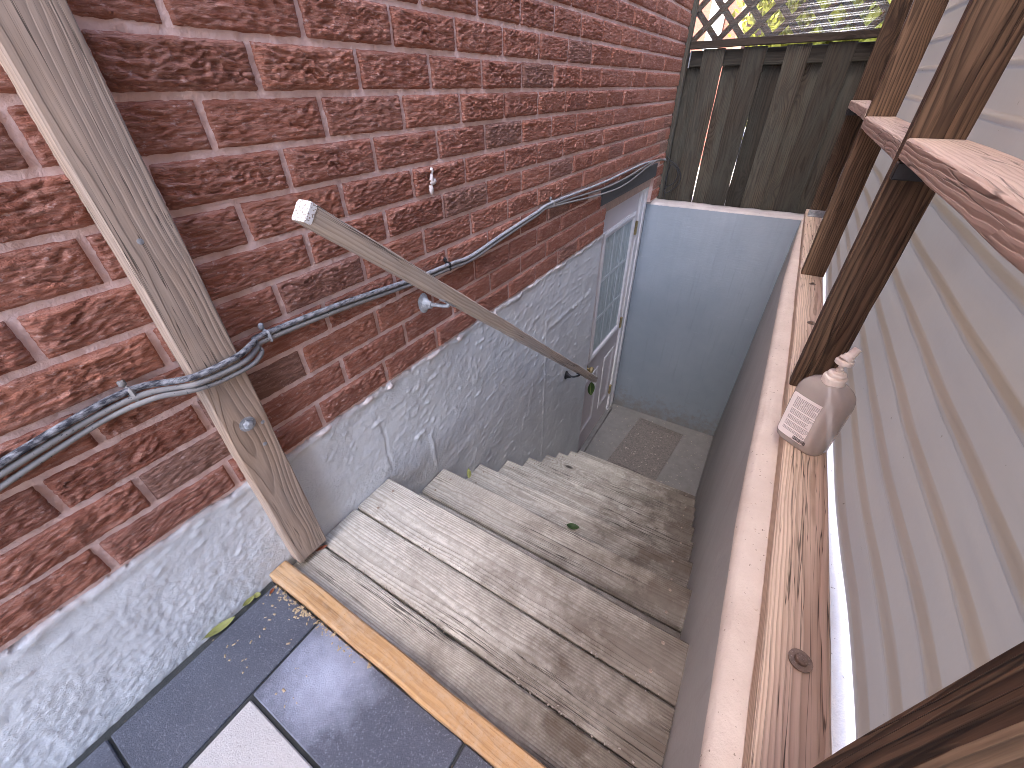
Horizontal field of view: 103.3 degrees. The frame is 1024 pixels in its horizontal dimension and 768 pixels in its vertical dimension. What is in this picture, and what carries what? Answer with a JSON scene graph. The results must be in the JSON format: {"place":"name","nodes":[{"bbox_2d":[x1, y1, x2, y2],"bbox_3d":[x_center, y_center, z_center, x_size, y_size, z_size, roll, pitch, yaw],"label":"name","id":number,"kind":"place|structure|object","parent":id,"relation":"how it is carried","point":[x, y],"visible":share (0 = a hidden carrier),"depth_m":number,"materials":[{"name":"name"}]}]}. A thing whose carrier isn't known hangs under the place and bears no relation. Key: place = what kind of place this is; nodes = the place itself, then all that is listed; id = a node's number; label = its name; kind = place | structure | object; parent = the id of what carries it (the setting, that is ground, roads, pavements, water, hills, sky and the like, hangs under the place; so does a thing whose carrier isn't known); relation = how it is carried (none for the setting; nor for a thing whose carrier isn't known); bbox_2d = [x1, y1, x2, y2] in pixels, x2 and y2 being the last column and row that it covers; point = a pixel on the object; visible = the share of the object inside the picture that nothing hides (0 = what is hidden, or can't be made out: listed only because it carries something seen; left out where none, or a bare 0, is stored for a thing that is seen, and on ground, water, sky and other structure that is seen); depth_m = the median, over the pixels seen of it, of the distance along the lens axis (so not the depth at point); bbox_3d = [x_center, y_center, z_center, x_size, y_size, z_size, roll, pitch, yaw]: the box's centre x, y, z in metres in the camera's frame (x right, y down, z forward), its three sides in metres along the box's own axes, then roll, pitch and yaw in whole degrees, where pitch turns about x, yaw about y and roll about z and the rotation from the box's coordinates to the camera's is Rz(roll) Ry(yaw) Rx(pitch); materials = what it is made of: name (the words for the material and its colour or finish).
{"place":"outdoors","nodes":[
{"label":"outdoors","id":0,"kind":"place"},
{"bbox_2d":[67,582,493,767],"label":"pavement","id":1,"kind":"structure","parent":0,"point":[206,704],"depth_m":0.82,"materials":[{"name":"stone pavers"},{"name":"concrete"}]},
{"bbox_2d":[202,616,234,639],"bbox_3d":[-0.681,0.568,0.942,0.015,0.009,0.070,26,44,32],"label":"fallen leaf","id":2,"kind":"object","parent":1,"relation":"on","point":[219,627],"visible":1,"depth_m":0.95,"materials":[{"name":"green plant"}]},
{"bbox_2d":[242,595,254,606],"bbox_3d":[-0.646,0.532,0.993,0.011,0.008,0.034,19,40,25],"label":"fallen leaf","id":3,"kind":"object","parent":1,"relation":"on","point":[248,601],"visible":1,"depth_m":0.99,"materials":[{"name":"green plant"}]},
{"bbox_2d":[212,595,327,707],"bbox_3d":[-0.535,0.593,0.919,0.274,0.001,0.152,19,40,25],"label":"husk debris","id":4,"kind":"object","parent":1,"relation":"on","point":[283,690],"visible":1,"depth_m":0.92,"materials":[{"name":"beige plant"}]},
{"bbox_2d":[269,585,371,668],"bbox_3d":[-0.459,0.568,0.952,0.349,0.002,0.033,19,40,25],"label":"husk debris","id":5,"kind":"object","parent":1,"relation":"on","point":[316,622],"visible":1,"depth_m":0.97,"materials":[{"name":"beige plant"}]},
{"bbox_2d":[585,403,712,495],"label":"floor","id":6,"kind":"structure","parent":0,"point":[689,479],"depth_m":3.76,"materials":[{"name":"concrete"}]},
{"bbox_2d":[275,451,695,767],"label":"staircase","id":7,"kind":"structure","parent":6,"relation":"on","point":[607,580],"depth_m":1.05,"materials":[{"name":"grey wood"}]},
{"bbox_2d":[269,561,546,767],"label":"wood strip","id":8,"kind":"object","parent":7,"relation":"on","point":[483,737],"visible":1,"depth_m":0.85,"materials":[{"name":"brown wood"}]},
{"bbox_2d":[467,468,470,477],"bbox_3d":[-0.167,0.348,1.579,0.017,0.013,0.050,-8,37,-10],"label":"fallen leaf","id":9,"kind":"object","parent":7,"relation":"on","point":[468,473],"visible":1,"depth_m":1.58,"materials":[{"name":"yellow plant"}]},
{"bbox_2d":[351,523,646,762],"bbox_3d":[-0.076,0.561,0.979,0.820,0.001,0.157,19,40,25],"label":"tread grit","id":10,"kind":"object","parent":7,"relation":"on","point":[494,661],"visible":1,"depth_m":0.91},
{"bbox_2d":[565,523,578,528],"bbox_3d":[0.239,0.563,1.606,0.053,0.009,0.028,19,40,25],"label":"fallen leaf","id":11,"kind":"object","parent":7,"relation":"on","point":[572,525],"visible":1,"depth_m":1.61,"materials":[{"name":"green plant"}]},
{"bbox_2d":[607,417,682,480],"bbox_3d":[1.231,0.590,3.730,0.430,0.014,0.760,24,43,30],"label":"door mat","id":12,"kind":"object","parent":6,"relation":"on","point":[663,451],"depth_m":3.72,"materials":[{"name":"grey carpet"}]},
{"bbox_2d":[621,425,671,470],"bbox_3d":[1.233,0.581,3.736,0.377,0.004,0.566,19,40,25],"label":"floor grit","id":13,"kind":"object","parent":12,"relation":"on","point":[644,447],"visible":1,"depth_m":3.73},
{"bbox_2d":[596,406,698,493],"bbox_3d":[1.260,0.585,3.745,0.926,0.003,0.874,19,40,25],"label":"floor grit","id":14,"kind":"object","parent":6,"relation":"on","point":[666,462],"visible":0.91,"depth_m":3.71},
{"bbox_2d":[613,199,855,767],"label":"retaining wall","id":15,"kind":"structure","parent":6,"relation":"on","point":[706,339],"depth_m":1.83,"materials":[{"name":"grey paint"}]},
{"bbox_2d":[742,0,1023,767],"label":"timber screen","id":16,"kind":"object","parent":15,"relation":"on","point":[912,244],"visible":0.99,"depth_m":0.61,"materials":[{"name":"wood"}]},
{"bbox_2d":[777,347,861,454],"bbox_3d":[0.667,0.032,0.868,0.068,0.253,0.107,-15,38,-18],"label":"pump bottle","id":17,"kind":"object","parent":16,"relation":"on","point":[803,419],"visible":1,"depth_m":0.87,"materials":[{"name":"beige plastic"}]},
{"bbox_2d":[656,127,745,204],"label":"ground","id":18,"kind":"structure","parent":0,"point":[698,172],"depth_m":5.97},
{"bbox_2d":[0,0,693,767],"bbox_3d":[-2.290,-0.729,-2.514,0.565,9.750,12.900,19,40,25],"label":"brick house","id":19,"kind":"structure","parent":18,"relation":"on","point":[144,550],"depth_m":0.86,"materials":[{"name":"brick"}]},
{"bbox_2d":[116,379,139,401],"bbox_3d":[-0.626,0.012,0.661,0.025,0.040,0.011,19,40,25],"label":"cable clip","id":20,"kind":"object","parent":19,"relation":"attached to","point":[122,383],"visible":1,"depth_m":0.66,"materials":[{"name":"white plastic"}]},
{"bbox_2d":[0,0,325,562],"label":"wooden post","id":21,"kind":"object","parent":19,"relation":"attached to","point":[49,66],"visible":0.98,"depth_m":0.59,"materials":[{"name":"wood"}]},
{"bbox_2d":[257,323,273,341],"bbox_3d":[-0.502,-0.104,0.827,0.025,0.040,0.011,19,40,25],"label":"cable clip","id":22,"kind":"object","parent":19,"relation":"attached to","point":[260,326],"visible":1,"depth_m":0.82,"materials":[{"name":"metal"}]},
{"bbox_2d":[0,160,662,478],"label":"cable","id":23,"kind":"object","parent":19,"relation":"attached to","point":[45,446],"visible":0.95,"depth_m":0.74,"materials":[{"name":"grey plastic"}]},
{"bbox_2d":[0,158,665,468],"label":"cable","id":24,"kind":"object","parent":19,"relation":"attached to","point":[19,451],"visible":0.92,"depth_m":0.73,"materials":[{"name":"grey plastic"}]},
{"bbox_2d":[0,159,666,491],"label":"cable","id":25,"kind":"object","parent":19,"relation":"attached to","point":[19,474],"visible":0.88,"depth_m":0.66,"materials":[{"name":"grey plastic"}]},
{"bbox_2d":[292,199,597,382],"bbox_3d":[0.074,-0.185,1.828,0.103,1.531,1.858,19,40,25],"label":"handrail","id":26,"kind":"object","parent":19,"relation":"attached to","point":[315,218],"visible":1,"depth_m":1.01,"materials":[{"name":"brown wood"}]},
{"bbox_2d":[588,382,594,394],"bbox_3d":[0.563,0.029,2.882,0.058,0.117,0.023,-7,36,-8],"label":"hanging leaf","id":27,"kind":"object","parent":26,"relation":"hanging from","point":[591,387],"visible":0.98,"depth_m":2.89,"materials":[{"name":"green plant"}]},
{"bbox_2d":[443,257,451,270],"bbox_3d":[-0.199,-0.370,1.250,0.025,0.040,0.011,19,40,25],"label":"cable clip","id":28,"kind":"object","parent":19,"relation":"attached to","point":[446,261],"visible":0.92,"depth_m":1.25,"materials":[{"name":"metal"}]},
{"bbox_2d":[577,191,640,451],"bbox_3d":[0.742,-0.367,3.258,0.101,2.058,0.824,19,40,25],"label":"door","id":29,"kind":"structure","parent":19,"relation":"in","point":[620,223],"depth_m":3.09,"materials":[{"name":"paint"}]},
{"bbox_2d":[657,0,889,213],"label":"wooden fence","id":30,"kind":"object","parent":18,"relation":"on","point":[789,102],"visible":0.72,"depth_m":2.68,"materials":[{"name":"brown wood"}]},
{"bbox_2d":[664,156,680,197],"bbox_3d":[1.216,-1.570,3.086,0.134,0.289,0.029,19,40,25],"label":"loose cable","id":31,"kind":"object","parent":30,"relation":"hanging from","point":[675,179],"visible":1,"depth_m":3.07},
{"bbox_2d":[728,0,876,138],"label":"leafy tree","id":32,"kind":"object","parent":18,"relation":"on","point":[776,16],"visible":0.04,"depth_m":4.73,"materials":[{"name":"green plant"}]},
{"bbox_2d":[747,0,891,120],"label":"leafy tree","id":33,"kind":"object","parent":18,"relation":"on","point":[867,16],"visible":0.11,"depth_m":4.16,"materials":[{"name":"green plant"}]},
{"bbox_2d":[690,0,761,166],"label":"neighbour house","id":34,"kind":"structure","parent":0,"point":[719,25],"depth_m":5.68,"materials":[{"name":"white paint"}]},
{"bbox_2d":[703,0,726,49],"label":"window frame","id":35,"kind":"structure","parent":34,"relation":"in","point":[717,25],"depth_m":5.65,"materials":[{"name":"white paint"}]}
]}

